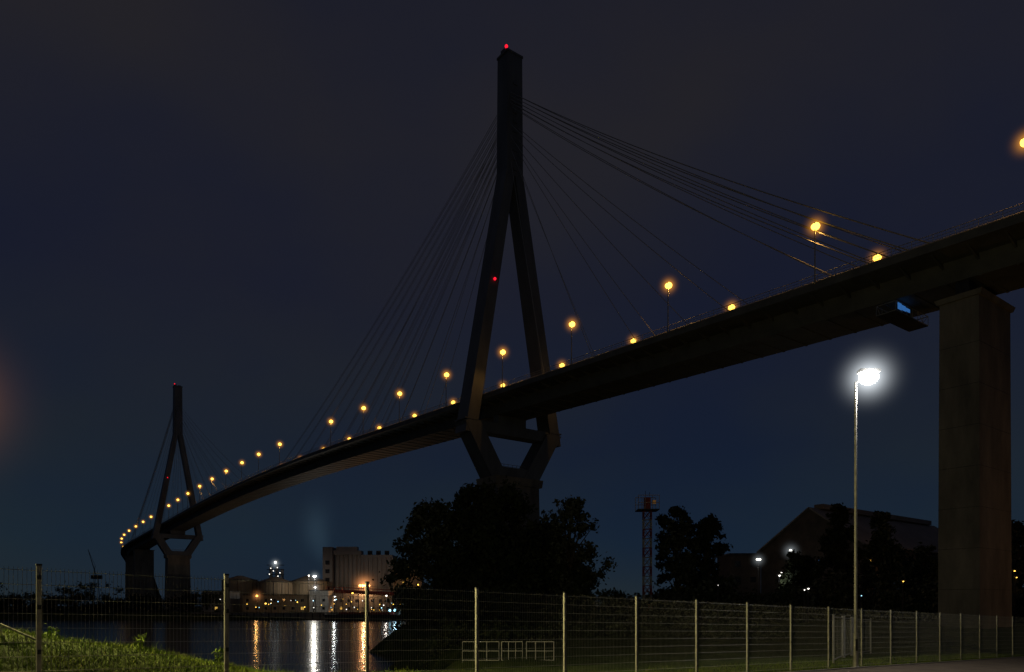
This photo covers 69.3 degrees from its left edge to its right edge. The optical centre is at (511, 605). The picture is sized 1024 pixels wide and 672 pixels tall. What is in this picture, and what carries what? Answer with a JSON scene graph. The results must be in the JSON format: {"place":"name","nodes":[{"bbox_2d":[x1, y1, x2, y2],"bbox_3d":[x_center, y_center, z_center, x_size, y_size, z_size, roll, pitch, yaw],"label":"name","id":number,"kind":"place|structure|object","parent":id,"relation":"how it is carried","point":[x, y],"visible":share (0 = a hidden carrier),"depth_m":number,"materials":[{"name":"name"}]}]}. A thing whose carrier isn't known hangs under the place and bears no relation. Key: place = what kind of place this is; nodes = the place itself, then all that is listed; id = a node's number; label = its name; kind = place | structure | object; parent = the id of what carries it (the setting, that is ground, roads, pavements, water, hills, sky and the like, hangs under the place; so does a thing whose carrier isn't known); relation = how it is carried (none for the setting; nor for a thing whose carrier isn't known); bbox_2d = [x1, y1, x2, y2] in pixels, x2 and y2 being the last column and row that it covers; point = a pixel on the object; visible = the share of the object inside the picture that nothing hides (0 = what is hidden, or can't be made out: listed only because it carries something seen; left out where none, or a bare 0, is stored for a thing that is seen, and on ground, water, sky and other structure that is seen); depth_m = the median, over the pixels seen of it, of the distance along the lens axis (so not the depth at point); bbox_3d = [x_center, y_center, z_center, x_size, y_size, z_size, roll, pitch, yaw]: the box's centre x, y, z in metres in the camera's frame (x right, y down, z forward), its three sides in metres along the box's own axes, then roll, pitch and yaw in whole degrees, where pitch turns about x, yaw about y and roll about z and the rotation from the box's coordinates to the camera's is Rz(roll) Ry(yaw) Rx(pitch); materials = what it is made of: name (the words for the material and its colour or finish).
{"place":"outdoors","nodes":[
{"label":"outdoors","id":0,"kind":"place"},
{"bbox_2d":[0,620,405,671],"bbox_3d":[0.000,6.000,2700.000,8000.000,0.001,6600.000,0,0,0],"label":"river water","id":1,"kind":"structure","parent":0,"point":[263,640],"depth_m":135.53,"materials":[{"name":"black liquid"}]},
{"bbox_2d":[322,601,411,620],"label":"cargo barge","id":2,"kind":"object","parent":1,"relation":"on","point":[361,615],"visible":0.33,"depth_m":299.29,"materials":[{"name":"red paint"}]},
{"bbox_2d":[0,606,1023,671],"bbox_3d":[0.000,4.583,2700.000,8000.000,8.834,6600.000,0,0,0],"label":"ground","id":3,"kind":"structure","parent":0,"point":[724,651],"depth_m":48.12,"materials":[{"name":"green plant"}]},
{"bbox_2d":[0,623,49,644],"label":"handrail","id":4,"kind":"object","parent":3,"relation":"on","point":[10,628],"visible":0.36,"depth_m":12.20,"materials":[{"name":"metal"}]},
{"bbox_2d":[88,550,102,600],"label":"harbor crane","id":5,"kind":"object","parent":3,"relation":"on","point":[95,576],"visible":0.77,"depth_m":519.78,"materials":[{"name":"metal"}]},
{"bbox_2d":[0,581,223,612],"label":"distant tree line","id":6,"kind":"object","parent":3,"relation":"on","point":[146,603],"visible":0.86,"depth_m":342.34,"materials":[{"name":"green plant"}]},
{"bbox_2d":[45,623,223,663],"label":"weeds","id":7,"kind":"object","parent":3,"relation":"on","point":[218,658],"visible":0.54,"depth_m":14.10,"materials":[{"name":"green plant"}]},
{"bbox_2d":[202,591,240,611],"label":"harbor warehouse","id":8,"kind":"structure","parent":3,"relation":"on","point":[233,597],"depth_m":372.41,"materials":[{"name":"concrete"}]},
{"bbox_2d":[222,576,257,611],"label":"storage tank","id":9,"kind":"object","parent":3,"relation":"on","point":[250,586],"visible":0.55,"depth_m":402.31,"materials":[{"name":"metal"}]},
{"bbox_2d":[257,577,292,593],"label":"storage tank","id":10,"kind":"object","parent":3,"relation":"on","point":[273,585],"visible":0.56,"depth_m":396.85,"materials":[{"name":"metal"}]},
{"bbox_2d":[267,560,283,578],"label":"refinery tower","id":11,"kind":"structure","parent":3,"relation":"on","point":[276,569],"depth_m":459.18,"materials":[{"name":"metal"}]},
{"bbox_2d":[243,594,309,611],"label":"harbor warehouse","id":12,"kind":"structure","parent":3,"relation":"on","point":[287,602],"depth_m":370.00,"materials":[{"name":"paint"}]},
{"bbox_2d":[191,613,398,619],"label":"quay wall","id":13,"kind":"structure","parent":3,"relation":"on","point":[320,616],"depth_m":313.80,"materials":[{"name":"concrete"}]},
{"bbox_2d":[220,599,393,612],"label":"quay lamps","id":14,"kind":"object","parent":3,"relation":"on","point":[321,605],"visible":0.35,"depth_m":338.13,"materials":[{"name":"metal"}]},
{"bbox_2d":[291,576,327,594],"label":"storage tank","id":15,"kind":"object","parent":3,"relation":"on","point":[309,579],"visible":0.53,"depth_m":406.65,"materials":[{"name":"metal"}]},
{"bbox_2d":[309,590,333,611],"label":"harbor warehouse","id":16,"kind":"structure","parent":3,"relation":"on","point":[328,598],"depth_m":365.00,"materials":[{"name":"white paint"}]},
{"bbox_2d":[326,586,397,611],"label":"conveyor gantry","id":17,"kind":"object","parent":3,"relation":"on","point":[373,593],"visible":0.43,"depth_m":377.84,"materials":[{"name":"red metal"}]},
{"bbox_2d":[333,593,393,611],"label":"harbor warehouse","id":18,"kind":"structure","parent":3,"relation":"on","point":[358,598],"depth_m":385.00,"materials":[{"name":"concrete"}]},
{"bbox_2d":[358,584,369,611],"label":"floodlight mast","id":19,"kind":"object","parent":3,"relation":"on","point":[362,585],"visible":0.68,"depth_m":384.87,"materials":[{"name":"metal"}]},
{"bbox_2d":[323,547,423,591],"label":"grain silo complex","id":20,"kind":"structure","parent":3,"relation":"on","point":[356,566],"depth_m":430.00,"materials":[{"name":"concrete"}]},
{"bbox_2d":[372,497,471,622],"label":"deciduous tree","id":21,"kind":"object","parent":3,"relation":"on","point":[429,519],"visible":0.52,"depth_m":115.80,"materials":[{"name":"green plant"}]},
{"bbox_2d":[421,475,559,619],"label":"deciduous tree","id":22,"kind":"object","parent":3,"relation":"on","point":[483,509],"visible":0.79,"depth_m":108.40,"materials":[{"name":"green plant"}]},
{"bbox_2d":[388,579,623,631],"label":"riverside bushes","id":23,"kind":"object","parent":3,"relation":"on","point":[409,611],"visible":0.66,"depth_m":99.40,"materials":[{"name":"green plant"}]},
{"bbox_2d":[463,641,553,660],"bbox_3d":[-0.191,2.366,36.000,4.480,1.267,0.040,0,0,0],"label":"guard rail","id":24,"kind":"object","parent":3,"relation":"on","point":[515,649],"visible":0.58,"depth_m":35.99,"materials":[{"name":"metal"}]},
{"bbox_2d":[0,564,1023,671],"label":"wire fence","id":25,"kind":"object","parent":3,"relation":"on","point":[477,639],"visible":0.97,"depth_m":14.88,"materials":[{"name":"metal"}]},
{"bbox_2d":[504,518,604,619],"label":"deciduous tree","id":26,"kind":"object","parent":3,"relation":"on","point":[584,574],"visible":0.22,"depth_m":112.78,"materials":[{"name":"green plant"}]},
{"bbox_2d":[121,44,1023,628],"bbox_3d":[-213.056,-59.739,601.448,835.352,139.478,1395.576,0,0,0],"label":"cable stayed bridge","id":27,"kind":"structure","parent":3,"relation":"on","point":[959,282],"depth_m":122.62,"materials":[{"name":"paint"}]},
{"bbox_2d":[329,420,332,445],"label":"street lamp","id":28,"kind":"object","parent":27,"relation":"on","point":[330,421],"visible":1,"depth_m":234.55,"materials":[{"name":"metal"}]},
{"bbox_2d":[398,392,401,422],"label":"street lamp","id":29,"kind":"object","parent":27,"relation":"on","point":[399,393],"visible":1,"depth_m":198.19,"materials":[{"name":"metal"}]},
{"bbox_2d":[500,350,505,387],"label":"street lamp","id":30,"kind":"object","parent":27,"relation":"on","point":[502,352],"visible":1,"depth_m":160.72,"materials":[{"name":"metal"}]},
{"bbox_2d":[569,321,574,364],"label":"street lamp","id":31,"kind":"object","parent":27,"relation":"on","point":[571,324],"visible":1,"depth_m":142.63,"materials":[{"name":"metal"}]},
{"bbox_2d":[665,282,671,331],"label":"street lamp","id":32,"kind":"object","parent":27,"relation":"on","point":[668,285],"visible":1,"depth_m":123.32,"materials":[{"name":"metal"}]},
{"bbox_2d":[811,222,819,282],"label":"street lamp","id":33,"kind":"object","parent":27,"relation":"on","point":[815,226],"visible":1,"depth_m":102.17,"materials":[{"name":"metal"}]},
{"bbox_2d":[873,254,880,260],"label":"street lamp","id":34,"kind":"object","parent":27,"relation":"on","point":[876,258],"visible":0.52,"depth_m":112.10,"materials":[{"name":"metal"}]},
{"bbox_2d":[1020,137,1023,146],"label":"street lamp","id":35,"kind":"object","parent":27,"relation":"on","point":[1022,142],"visible":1,"depth_m":82.11,"materials":[{"name":"metal"}]},
{"bbox_2d":[540,495,617,604],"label":"deciduous tree","id":36,"kind":"object","parent":3,"relation":"on","point":[572,507],"visible":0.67,"depth_m":114.17,"materials":[{"name":"green plant"}]},
{"bbox_2d":[405,614,797,671],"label":"riverside shrubs","id":37,"kind":"object","parent":3,"relation":"on","point":[452,634],"visible":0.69,"depth_m":61.13,"materials":[{"name":"green plant"}]},
{"bbox_2d":[635,491,659,608],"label":"lattice mast","id":38,"kind":"object","parent":3,"relation":"on","point":[647,502],"visible":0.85,"depth_m":121.50,"materials":[{"name":"metal"}]},
{"bbox_2d":[649,506,703,602],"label":"deciduous tree","id":39,"kind":"object","parent":3,"relation":"on","point":[682,566],"visible":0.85,"depth_m":132.84,"materials":[{"name":"green plant"}]},
{"bbox_2d":[685,513,732,592],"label":"deciduous tree","id":40,"kind":"object","parent":3,"relation":"on","point":[709,527],"visible":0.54,"depth_m":138.18,"materials":[{"name":"green plant"}]},
{"bbox_2d":[714,584,720,621],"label":"floodlight mast","id":41,"kind":"object","parent":3,"relation":"on","point":[717,604],"visible":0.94,"depth_m":117.90,"materials":[{"name":"metal"}]},
{"bbox_2d":[716,553,761,599],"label":"office building","id":42,"kind":"structure","parent":3,"relation":"on","point":[744,565],"depth_m":190.00,"materials":[{"name":"metal"}]},
{"bbox_2d":[754,558,762,595],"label":"floodlight mast","id":43,"kind":"object","parent":3,"relation":"on","point":[758,559],"visible":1,"depth_m":174.90,"materials":[{"name":"metal"}]},
{"bbox_2d":[774,549,822,594],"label":"deciduous tree","id":44,"kind":"object","parent":3,"relation":"on","point":[798,567],"visible":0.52,"depth_m":147.71,"materials":[{"name":"green plant"}]},
{"bbox_2d":[800,588,806,622],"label":"floodlight mast","id":45,"kind":"object","parent":3,"relation":"on","point":[803,589],"visible":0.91,"depth_m":117.93,"materials":[{"name":"metal"}]},
{"bbox_2d":[590,569,1023,622],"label":"hedgerow","id":46,"kind":"object","parent":3,"relation":"on","point":[833,593],"visible":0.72,"depth_m":123.53,"materials":[{"name":"green plant"}]},
{"bbox_2d":[804,587,810,622],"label":"floodlight mast","id":47,"kind":"object","parent":3,"relation":"on","point":[807,604],"visible":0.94,"depth_m":117.91,"materials":[{"name":"metal"}]},
{"bbox_2d":[810,502,871,610],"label":"deciduous tree","id":48,"kind":"object","parent":3,"relation":"on","point":[838,536],"visible":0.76,"depth_m":138.93,"materials":[{"name":"green plant"}]},
{"bbox_2d":[756,504,937,616],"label":"gable warehouse","id":49,"kind":"structure","parent":3,"relation":"on","point":[803,531],"depth_m":185.60,"materials":[{"name":"metal"}]},
{"bbox_2d":[832,614,869,662],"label":"swing gate","id":50,"kind":"structure","parent":3,"relation":"on","point":[851,632],"depth_m":32.97,"materials":[{"name":"metal"}]},
{"bbox_2d":[857,594,863,622],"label":"floodlight mast","id":51,"kind":"object","parent":3,"relation":"on","point":[860,595],"visible":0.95,"depth_m":117.90,"materials":[{"name":"metal"}]},
{"bbox_2d":[851,368,880,666],"bbox_3d":[12.020,-3.741,24.950,4.000,11.917,4.000,0,0,0],"label":"street lamp","id":52,"kind":"object","parent":3,"relation":"on","point":[868,376],"visible":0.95,"depth_m":24.96,"materials":[{"name":"metal"}]},
{"bbox_2d":[857,511,913,596],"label":"deciduous tree","id":53,"kind":"object","parent":3,"relation":"on","point":[884,551],"visible":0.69,"depth_m":138.57,"materials":[{"name":"green plant"}]},
{"bbox_2d":[899,580,905,610],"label":"floodlight mast","id":54,"kind":"object","parent":3,"relation":"on","point":[902,592],"visible":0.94,"depth_m":117.90,"materials":[{"name":"metal"}]},
{"bbox_2d":[1012,569,1016,616],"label":"floodlight mast","id":55,"kind":"object","parent":3,"relation":"on","point":[1013,612],"visible":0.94,"depth_m":111.90,"materials":[{"name":"metal"}]},
{"bbox_2d":[1012,576,1018,619],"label":"floodlight mast","id":56,"kind":"object","parent":3,"relation":"on","point":[1015,596],"visible":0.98,"depth_m":111.90,"materials":[{"name":"metal"}]},
{"bbox_2d":[1011,519,1023,611],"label":"deciduous tree","id":57,"kind":"object","parent":3,"relation":"on","point":[1017,531],"visible":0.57,"depth_m":118.68,"materials":[{"name":"green plant"}]},
{"bbox_2d":[0,627,1023,671],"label":"grass","id":58,"kind":"structure","parent":0,"point":[215,667],"depth_m":13.31,"materials":[{"name":"green plant"}]},
{"bbox_2d":[0,0,1023,605],"label":"sky","id":59,"kind":"structure","parent":0,"point":[221,201],"materials":[{"name":"blue"}]},
{"bbox_2d":[787,656,1023,671],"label":"footpath","id":60,"kind":"structure","parent":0,"point":[1009,664],"depth_m":26.12,"materials":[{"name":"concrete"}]}
]}

